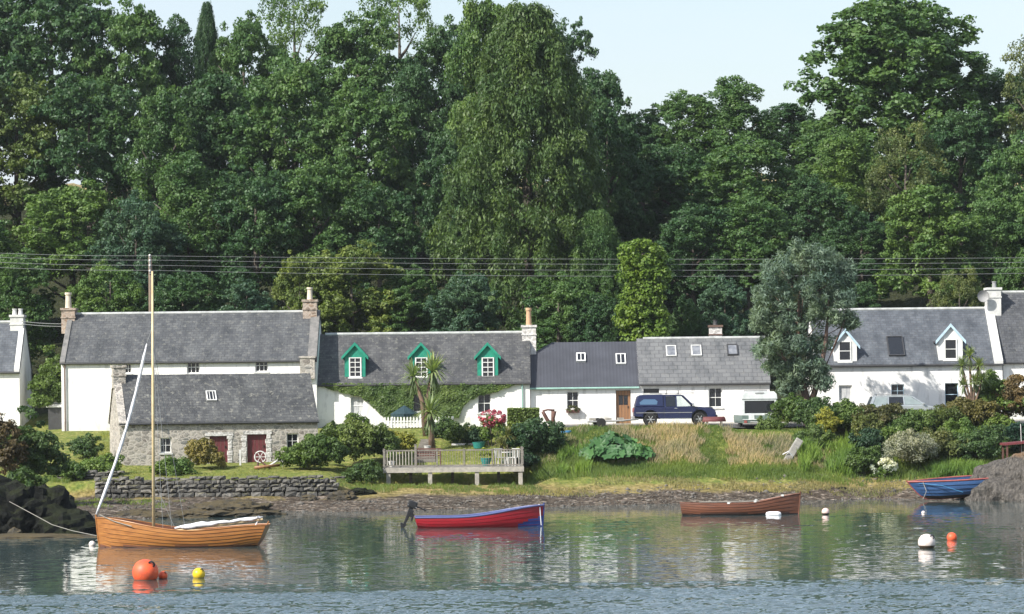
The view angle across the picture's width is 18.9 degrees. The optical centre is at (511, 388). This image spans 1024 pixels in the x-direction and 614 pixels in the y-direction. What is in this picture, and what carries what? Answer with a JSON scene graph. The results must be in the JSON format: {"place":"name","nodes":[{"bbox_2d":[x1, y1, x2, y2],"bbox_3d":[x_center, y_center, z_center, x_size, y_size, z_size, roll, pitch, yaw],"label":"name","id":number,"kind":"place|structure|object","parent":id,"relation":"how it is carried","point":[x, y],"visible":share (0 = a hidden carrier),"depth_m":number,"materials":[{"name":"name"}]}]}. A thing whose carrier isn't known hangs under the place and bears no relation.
{"place":"outdoors","nodes":[
{"label":"outdoors","id":0,"kind":"place"},
{"bbox_2d":[0,499,1023,613],"bbox_3d":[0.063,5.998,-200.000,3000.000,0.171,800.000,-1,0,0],"label":"water","id":1,"kind":"structure","parent":0,"point":[859,556],"depth_m":103.53,"materials":[{"name":"grey liquid"}]},
{"bbox_2d":[95,271,269,547],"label":"sailing boat","id":2,"kind":"object","parent":1,"relation":"on","point":[116,532],"visible":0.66,"depth_m":118.66,"materials":[{"name":"brown wood"}]},
{"bbox_2d":[397,500,544,527],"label":"motor boat","id":3,"kind":"object","parent":1,"relation":"on","point":[527,516],"visible":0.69,"depth_m":132.39,"materials":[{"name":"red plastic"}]},
{"bbox_2d":[680,491,800,514],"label":"rowing boat","id":4,"kind":"object","parent":1,"relation":"on","point":[786,504],"visible":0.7,"depth_m":142.46,"materials":[{"name":"brown wood"}]},
{"bbox_2d":[0,173,1023,519],"bbox_3d":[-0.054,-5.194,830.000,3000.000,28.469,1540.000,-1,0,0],"label":"ground","id":5,"kind":"structure","parent":0,"point":[82,489],"depth_m":162.83,"materials":[{"name":"plant"}]},
{"bbox_2d":[0,412,30,475],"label":"shrub","id":6,"kind":"object","parent":5,"relation":"on","point":[10,450],"visible":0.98,"depth_m":149.65,"materials":[{"name":"brown plant"}]},
{"bbox_2d":[0,309,32,425],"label":"white cottage","id":7,"kind":"structure","parent":5,"relation":"on","point":[15,368],"depth_m":186.82,"materials":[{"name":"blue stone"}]},
{"bbox_2d":[0,247,58,364],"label":"broadleaf tree","id":8,"kind":"object","parent":5,"relation":"on","point":[36,308],"visible":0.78,"depth_m":194.90,"materials":[{"name":"green plant"}]},
{"bbox_2d":[2,405,70,477],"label":"shrub","id":9,"kind":"object","parent":5,"relation":"on","point":[42,450],"visible":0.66,"depth_m":151.47,"materials":[{"name":"green plant"}]},
{"bbox_2d":[0,480,76,533],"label":"headland rock","id":10,"kind":"object","parent":5,"relation":"on","point":[43,500],"visible":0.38,"depth_m":130.55,"materials":[{"name":"stone"}]},
{"bbox_2d":[0,70,80,253],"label":"broadleaf tree","id":11,"kind":"object","parent":5,"relation":"on","point":[22,100],"visible":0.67,"depth_m":220.12,"materials":[{"name":"green plant"}]},
{"bbox_2d":[26,358,61,407],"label":"shrub","id":12,"kind":"object","parent":5,"relation":"on","point":[42,381],"visible":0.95,"depth_m":183.76,"materials":[{"name":"green plant"}]},
{"bbox_2d":[0,0,127,176],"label":"broadleaf tree","id":13,"kind":"object","parent":5,"relation":"on","point":[32,48],"visible":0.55,"depth_m":237.41,"materials":[{"name":"green plant"}]},
{"bbox_2d":[32,508,96,534],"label":"headland rock","id":14,"kind":"object","parent":5,"relation":"on","point":[80,520],"visible":0.38,"depth_m":129.28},
{"bbox_2d":[0,179,133,315],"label":"broadleaf tree","id":15,"kind":"object","parent":5,"relation":"on","point":[52,216],"visible":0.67,"depth_m":204.25,"materials":[{"name":"green plant"}]},
{"bbox_2d":[18,71,164,271],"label":"broadleaf tree","id":16,"kind":"object","parent":5,"relation":"on","point":[100,161],"visible":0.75,"depth_m":218.56,"materials":[{"name":"green plant"}]},
{"bbox_2d":[72,258,148,311],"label":"broadleaf tree","id":17,"kind":"object","parent":5,"relation":"on","point":[125,294],"visible":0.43,"depth_m":194.35,"materials":[{"name":"green plant"}]},
{"bbox_2d":[67,0,179,212],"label":"broadleaf tree","id":18,"kind":"object","parent":5,"relation":"on","point":[137,31],"visible":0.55,"depth_m":236.17,"materials":[{"name":"green plant"}]},
{"bbox_2d":[83,189,190,311],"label":"broadleaf tree","id":19,"kind":"object","parent":5,"relation":"on","point":[113,247],"visible":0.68,"depth_m":202.15,"materials":[{"name":"green plant"}]},
{"bbox_2d":[111,83,218,268],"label":"broadleaf tree","id":20,"kind":"object","parent":5,"relation":"on","point":[161,137],"visible":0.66,"depth_m":216.87,"materials":[{"name":"green plant"}]},
{"bbox_2d":[141,13,217,174],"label":"tree","id":21,"kind":"object","parent":5,"relation":"on","point":[177,58],"visible":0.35,"depth_m":239.32,"materials":[{"name":"green plant"}]},
{"bbox_2d":[142,269,228,311],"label":"broadleaf tree","id":22,"kind":"object","parent":5,"relation":"on","point":[193,288],"visible":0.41,"depth_m":194.15,"materials":[{"name":"green plant"}]},
{"bbox_2d":[60,287,321,430],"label":"white house","id":23,"kind":"structure","parent":5,"relation":"on","point":[96,345],"depth_m":181.15,"materials":[{"name":"stone"}]},
{"bbox_2d":[143,149,248,310],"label":"broadleaf tree","id":24,"kind":"object","parent":5,"relation":"on","point":[195,200],"visible":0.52,"depth_m":205.83,"materials":[{"name":"green plant"}]},
{"bbox_2d":[183,437,226,467],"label":"shrub","id":25,"kind":"object","parent":5,"relation":"on","point":[202,451],"visible":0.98,"depth_m":164.20,"materials":[{"name":"yellow plant"}]},
{"bbox_2d":[193,0,228,187],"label":"cypress tree","id":26,"kind":"object","parent":5,"relation":"on","point":[206,35],"visible":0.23,"depth_m":245.48,"materials":[{"name":"green plant"}]},
{"bbox_2d":[108,365,318,464],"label":"stone barn","id":27,"kind":"structure","parent":5,"relation":"on","point":[249,416],"depth_m":169.16,"materials":[{"name":"stone"}]},
{"bbox_2d":[94,475,344,498],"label":"sea wall","id":28,"kind":"structure","parent":5,"relation":"on","point":[191,486],"depth_m":157.94,"materials":[{"name":"stone"}]},
{"bbox_2d":[170,72,276,263],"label":"broadleaf tree","id":29,"kind":"object","parent":5,"relation":"on","point":[217,93],"visible":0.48,"depth_m":219.95,"materials":[{"name":"green plant"}]},
{"bbox_2d":[187,499,287,516],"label":"rock ledge","id":30,"kind":"object","parent":5,"relation":"on","point":[229,507],"visible":0.58,"depth_m":147.54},
{"bbox_2d":[191,9,302,158],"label":"broadleaf tree","id":31,"kind":"object","parent":5,"relation":"on","point":[234,57],"visible":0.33,"depth_m":238.74,"materials":[{"name":"green plant"}]},
{"bbox_2d":[216,275,277,310],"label":"broadleaf tree","id":32,"kind":"object","parent":5,"relation":"on","point":[243,296],"visible":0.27,"depth_m":193.22,"materials":[{"name":"green plant"}]},
{"bbox_2d":[192,159,310,310],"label":"broadleaf tree","id":33,"kind":"object","parent":5,"relation":"on","point":[269,194],"visible":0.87,"depth_m":203.67,"materials":[{"name":"green plant"}]},
{"bbox_2d":[218,51,354,234],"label":"broadleaf tree","id":34,"kind":"object","parent":5,"relation":"on","point":[293,84],"visible":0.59,"depth_m":217.88,"materials":[{"name":"green plant"}]},
{"bbox_2d":[254,0,328,166],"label":"birch tree","id":35,"kind":"object","parent":5,"relation":"on","point":[281,40],"visible":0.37,"depth_m":245.15,"materials":[{"name":"green plant"}]},
{"bbox_2d":[271,249,334,333],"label":"broadleaf tree","id":36,"kind":"object","parent":5,"relation":"on","point":[286,278],"visible":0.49,"depth_m":194.36,"materials":[{"name":"green plant"}]},
{"bbox_2d":[248,154,372,295],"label":"broadleaf tree","id":37,"kind":"object","parent":5,"relation":"on","point":[309,193],"visible":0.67,"depth_m":204.84,"materials":[{"name":"green plant"}]},
{"bbox_2d":[289,433,349,465],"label":"shrub","id":38,"kind":"object","parent":5,"relation":"on","point":[322,448],"visible":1,"depth_m":162.44,"materials":[{"name":"green plant"}]},
{"bbox_2d":[55,425,590,481],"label":"lawn","id":39,"kind":"structure","parent":5,"relation":"on","point":[244,472],"depth_m":165.62,"materials":[{"name":"green plant"}]},
{"bbox_2d":[285,239,412,332],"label":"broadleaf tree","id":40,"kind":"object","parent":5,"relation":"on","point":[348,307],"visible":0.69,"depth_m":193.97,"materials":[{"name":"green plant"}]},
{"bbox_2d":[289,5,423,182],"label":"broadleaf tree","id":41,"kind":"object","parent":5,"relation":"on","point":[337,44],"visible":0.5,"depth_m":236.47,"materials":[{"name":"green plant"}]},
{"bbox_2d":[322,416,398,461],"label":"shrub","id":42,"kind":"object","parent":5,"relation":"on","point":[354,435],"visible":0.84,"depth_m":164.83,"materials":[{"name":"green plant"}]},
{"bbox_2d":[294,79,428,283],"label":"broadleaf tree","id":43,"kind":"object","parent":5,"relation":"on","point":[365,109],"visible":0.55,"depth_m":216.46,"materials":[{"name":"green plant"}]},
{"bbox_2d":[332,179,440,311],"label":"broadleaf tree","id":44,"kind":"object","parent":5,"relation":"on","point":[373,211],"visible":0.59,"depth_m":204.31,"materials":[{"name":"green plant"}]},
{"bbox_2d":[354,0,447,187],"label":"birch tree","id":45,"kind":"object","parent":5,"relation":"on","point":[419,5],"visible":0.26,"depth_m":245.91,"materials":[{"name":"green plant"}]},
{"bbox_2d":[369,53,448,254],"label":"broadleaf tree","id":46,"kind":"object","parent":5,"relation":"on","point":[413,97],"visible":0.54,"depth_m":223.18,"materials":[{"name":"green plant"}]},
{"bbox_2d":[373,263,446,331],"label":"broadleaf tree","id":47,"kind":"object","parent":5,"relation":"on","point":[419,314],"visible":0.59,"depth_m":195.18,"materials":[{"name":"green plant"}]},
{"bbox_2d":[398,352,454,435],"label":"cabbage palm","id":48,"kind":"object","parent":5,"relation":"on","point":[432,367],"visible":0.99,"depth_m":175.37,"materials":[{"name":"green plant"}]},
{"bbox_2d":[317,308,536,427],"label":"green trimmed cottage","id":49,"kind":"structure","parent":5,"relation":"on","point":[484,357],"depth_m":181.58,"materials":[{"name":"stone"}]},
{"bbox_2d":[322,382,513,419],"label":"climbing ivy","id":50,"kind":"object","parent":49,"relation":"attached to","point":[385,401],"visible":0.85,"depth_m":180.78,"materials":[{"name":"green plant"}]},
{"bbox_2d":[414,14,479,203],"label":"broadleaf tree","id":51,"kind":"object","parent":5,"relation":"on","point":[434,45],"visible":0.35,"depth_m":238.92,"materials":[{"name":"green plant"}]},
{"bbox_2d":[415,124,489,272],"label":"broadleaf tree","id":52,"kind":"object","parent":5,"relation":"on","point":[443,152],"visible":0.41,"depth_m":212.23,"materials":[{"name":"green plant"}]},
{"bbox_2d":[383,444,523,484],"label":"timber deck","id":53,"kind":"structure","parent":5,"relation":"on","point":[429,469],"depth_m":162.03,"materials":[{"name":"grey wood"}]},
{"bbox_2d":[423,271,501,331],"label":"broadleaf tree","id":54,"kind":"object","parent":5,"relation":"on","point":[460,295],"visible":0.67,"depth_m":193.23,"materials":[{"name":"green plant"}]},
{"bbox_2d":[440,0,522,263],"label":"broadleaf tree","id":55,"kind":"object","parent":5,"relation":"on","point":[482,15],"visible":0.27,"depth_m":221.01,"materials":[{"name":"green plant"}]},
{"bbox_2d":[76,473,959,518],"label":"beach pebbles","id":56,"kind":"object","parent":5,"relation":"on","point":[466,501],"visible":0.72,"depth_m":156.62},
{"bbox_2d":[42,422,1010,507],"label":"green bank grass","id":57,"kind":"structure","parent":5,"relation":"on","point":[694,470],"depth_m":164.78,"materials":[{"name":"green plant"}]},
{"bbox_2d":[425,0,637,340],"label":"tree","id":58,"kind":"object","parent":5,"relation":"on","point":[526,52],"visible":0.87,"depth_m":202.29,"materials":[{"name":"green plant"}]},
{"bbox_2d":[501,417,568,454],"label":"shrub","id":59,"kind":"object","parent":5,"relation":"on","point":[533,434],"visible":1,"depth_m":166.55,"materials":[{"name":"green plant"}]},
{"bbox_2d":[509,269,601,350],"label":"broadleaf tree","id":60,"kind":"object","parent":5,"relation":"on","point":[570,291],"visible":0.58,"depth_m":193.12,"materials":[{"name":"green plant"}]},
{"bbox_2d":[533,16,601,220],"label":"broadleaf tree","id":61,"kind":"object","parent":5,"relation":"on","point":[578,42],"visible":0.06,"depth_m":231.73,"materials":[{"name":"green plant"}]},
{"bbox_2d":[530,341,638,424],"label":"dark roofed cottage","id":62,"kind":"structure","parent":5,"relation":"on","point":[595,379],"depth_m":181.60,"materials":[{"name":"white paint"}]},
{"bbox_2d":[551,209,628,341],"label":"cypress tree","id":63,"kind":"object","parent":5,"relation":"on","point":[598,222],"visible":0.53,"depth_m":199.88,"materials":[{"name":"green plant"}]},
{"bbox_2d":[549,66,636,209],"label":"broadleaf tree","id":64,"kind":"object","parent":5,"relation":"on","point":[607,87],"visible":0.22,"depth_m":220.98,"materials":[{"name":"green plant"}]},
{"bbox_2d":[563,290,625,341],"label":"broadleaf tree","id":65,"kind":"object","parent":5,"relation":"on","point":[600,308],"visible":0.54,"depth_m":191.26,"materials":[{"name":"green plant"}]},
{"bbox_2d":[557,97,663,251],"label":"broadleaf tree","id":66,"kind":"object","parent":5,"relation":"on","point":[626,217],"visible":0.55,"depth_m":213.01,"materials":[{"name":"green plant"}]},
{"bbox_2d":[579,430,655,459],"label":"giant rhubarb","id":67,"kind":"object","parent":5,"relation":"on","point":[626,446],"visible":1,"depth_m":165.66,"materials":[{"name":"green plant"}]},
{"bbox_2d":[366,472,915,498],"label":"weed fringe","id":68,"kind":"object","parent":5,"relation":"on","point":[743,487],"visible":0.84,"depth_m":161.67,"materials":[{"name":"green plant"}]},
{"bbox_2d":[611,238,671,341],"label":"ivy clad tree","id":69,"kind":"object","parent":5,"relation":"on","point":[639,321],"visible":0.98,"depth_m":188.36,"materials":[{"name":"green plant"}]},
{"bbox_2d":[633,89,720,202],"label":"broadleaf tree","id":70,"kind":"object","parent":5,"relation":"on","point":[679,108],"visible":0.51,"depth_m":233.91,"materials":[{"name":"green plant"}]},
{"bbox_2d":[628,141,730,284],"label":"broadleaf tree","id":71,"kind":"object","parent":5,"relation":"on","point":[670,193],"visible":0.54,"depth_m":216.55,"materials":[{"name":"green plant"}]},
{"bbox_2d":[666,293,708,336],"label":"broadleaf tree","id":72,"kind":"object","parent":5,"relation":"on","point":[692,317],"visible":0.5,"depth_m":192.46,"materials":[{"name":"green plant"}]},
{"bbox_2d":[539,420,836,468],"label":"dry grass","id":73,"kind":"structure","parent":5,"relation":"on","point":[752,441],"depth_m":167.81,"materials":[{"name":"beige plant"}]},
{"bbox_2d":[645,198,744,334],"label":"broadleaf tree","id":74,"kind":"object","parent":5,"relation":"on","point":[687,225],"visible":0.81,"depth_m":202.97,"materials":[{"name":"green plant"}]},
{"bbox_2d":[636,320,770,422],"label":"slate roofed cottage","id":75,"kind":"structure","parent":5,"relation":"on","point":[715,369],"depth_m":182.16,"materials":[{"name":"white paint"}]},
{"bbox_2d":[692,274,762,335],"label":"broadleaf tree","id":76,"kind":"object","parent":5,"relation":"on","point":[728,321],"visible":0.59,"depth_m":193.45,"materials":[{"name":"green plant"}]},
{"bbox_2d":[675,75,793,204],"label":"broadleaf tree","id":77,"kind":"object","parent":5,"relation":"on","point":[731,106],"visible":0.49,"depth_m":232.96,"materials":[{"name":"green plant"}]},
{"bbox_2d":[683,189,797,330],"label":"broadleaf tree","id":78,"kind":"object","parent":5,"relation":"on","point":[750,252],"visible":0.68,"depth_m":203.13,"materials":[{"name":"green plant"}]},
{"bbox_2d":[679,131,823,270],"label":"broadleaf tree","id":79,"kind":"object","parent":5,"relation":"on","point":[724,161],"visible":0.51,"depth_m":213.99,"materials":[{"name":"green plant"}]},
{"bbox_2d":[733,390,776,426],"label":"caravan","id":80,"kind":"object","parent":5,"relation":"on","point":[750,406],"visible":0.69,"depth_m":173.61,"materials":[{"name":"white metal"}]},
{"bbox_2d":[555,426,987,477],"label":"reeds","id":81,"kind":"object","parent":5,"relation":"on","point":[841,447],"visible":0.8,"depth_m":165.16,"materials":[{"name":"green plant"}]},
{"bbox_2d":[752,102,816,169],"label":"broadleaf tree","id":82,"kind":"object","parent":5,"relation":"on","point":[792,127],"visible":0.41,"depth_m":240.22,"materials":[{"name":"green plant"}]},
{"bbox_2d":[748,237,863,425],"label":"tree","id":83,"kind":"object","parent":5,"relation":"on","point":[793,373],"visible":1,"depth_m":174.44,"materials":[{"name":"green plant"}]},
{"bbox_2d":[766,174,859,287],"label":"broadleaf tree","id":84,"kind":"object","parent":5,"relation":"on","point":[803,199],"visible":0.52,"depth_m":212.71,"materials":[{"name":"green plant"}]},
{"bbox_2d":[796,124,888,218],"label":"broadleaf tree","id":85,"kind":"object","parent":5,"relation":"on","point":[813,137],"visible":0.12,"depth_m":225.30,"materials":[{"name":"green plant"}]},
{"bbox_2d":[795,127,900,263],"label":"broadleaf tree","id":86,"kind":"object","parent":5,"relation":"on","point":[839,173],"visible":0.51,"depth_m":219.03,"materials":[{"name":"green plant"}]},
{"bbox_2d":[815,205,909,299],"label":"broadleaf tree","id":87,"kind":"object","parent":5,"relation":"on","point":[868,238],"visible":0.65,"depth_m":207.11,"materials":[{"name":"green plant"}]},
{"bbox_2d":[783,0,1020,229],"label":"sycamore tree","id":88,"kind":"object","parent":5,"relation":"on","point":[906,32],"visible":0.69,"depth_m":229.02,"materials":[{"name":"green plant"}]},
{"bbox_2d":[858,119,949,283],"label":"birch tree","id":89,"kind":"object","parent":5,"relation":"on","point":[879,170],"visible":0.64,"depth_m":215.53,"materials":[{"name":"green plant"}]},
{"bbox_2d":[807,281,1003,407],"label":"dormered white house","id":90,"kind":"structure","parent":5,"relation":"on","point":[916,352],"depth_m":182.23,"materials":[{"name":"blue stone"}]},
{"bbox_2d":[880,428,938,465],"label":"shrub","id":91,"kind":"object","parent":5,"relation":"on","point":[910,445],"visible":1,"depth_m":164.45,"materials":[{"name":"white plant"}]},
{"bbox_2d":[872,184,992,306],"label":"broadleaf tree","id":92,"kind":"object","parent":5,"relation":"on","point":[918,206],"visible":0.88,"depth_m":201.57,"materials":[{"name":"green plant"}]},
{"bbox_2d":[906,475,988,499],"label":"beached boat","id":93,"kind":"object","parent":5,"relation":"on","point":[950,487],"visible":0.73,"depth_m":157.00,"materials":[{"name":"wood"}]},
{"bbox_2d":[903,108,1005,260],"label":"broadleaf tree","id":94,"kind":"object","parent":5,"relation":"on","point":[957,132],"visible":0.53,"depth_m":220.59,"materials":[{"name":"green plant"}]},
{"bbox_2d":[926,266,984,306],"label":"birch tree","id":95,"kind":"object","parent":5,"relation":"on","point":[959,287],"visible":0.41,"depth_m":194.56,"materials":[{"name":"green plant"}]},
{"bbox_2d":[952,344,990,425],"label":"cabbage palm","id":96,"kind":"object","parent":5,"relation":"on","point":[979,376],"visible":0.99,"depth_m":170.93,"materials":[{"name":"green plant"}]},
{"bbox_2d":[953,424,1014,461],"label":"shrub","id":97,"kind":"object","parent":5,"relation":"on","point":[986,440],"visible":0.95,"depth_m":166.31,"materials":[{"name":"green plant"}]},
{"bbox_2d":[953,192,1023,306],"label":"broadleaf tree","id":98,"kind":"object","parent":5,"relation":"on","point":[994,209],"visible":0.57,"depth_m":203.05,"materials":[{"name":"green plant"}]},
{"bbox_2d":[959,67,1023,192],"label":"broadleaf tree","id":99,"kind":"object","parent":5,"relation":"on","point":[991,93],"visible":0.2,"depth_m":234.02,"materials":[{"name":"green plant"}]},
{"bbox_2d":[960,452,1023,501],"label":"rock","id":100,"kind":"object","parent":5,"relation":"on","point":[1004,482],"visible":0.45,"depth_m":155.94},
{"bbox_2d":[964,130,1023,290],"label":"broadleaf tree","id":101,"kind":"object","parent":5,"relation":"on","point":[1000,175],"visible":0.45,"depth_m":210.55,"materials":[{"name":"green plant"}]},
{"bbox_2d":[995,290,1023,418],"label":"grey roofed house","id":102,"kind":"structure","parent":5,"relation":"on","point":[1010,323],"depth_m":183.88,"materials":[{"name":"stone"}]},
{"bbox_2d":[995,34,1023,171],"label":"birch tree","id":103,"kind":"object","parent":5,"relation":"on","point":[1018,120],"visible":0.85,"depth_m":228.43,"materials":[{"name":"green plant"}]},
{"bbox_2d":[0,0,1023,185],"label":"sky","id":104,"kind":"structure","parent":0,"point":[656,48],"materials":[{"name":"white"}]},
{"bbox_2d":[564,421,1023,427],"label":"road","id":105,"kind":"structure","parent":0,"point":[754,425],"depth_m":176.22,"materials":[{"name":"asphalt"}]},
{"bbox_2d":[631,390,717,424],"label":"dark blue suv","id":106,"kind":"object","parent":105,"relation":"on","point":[648,409],"visible":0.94,"depth_m":175.13,"materials":[{"name":"blue paint"}]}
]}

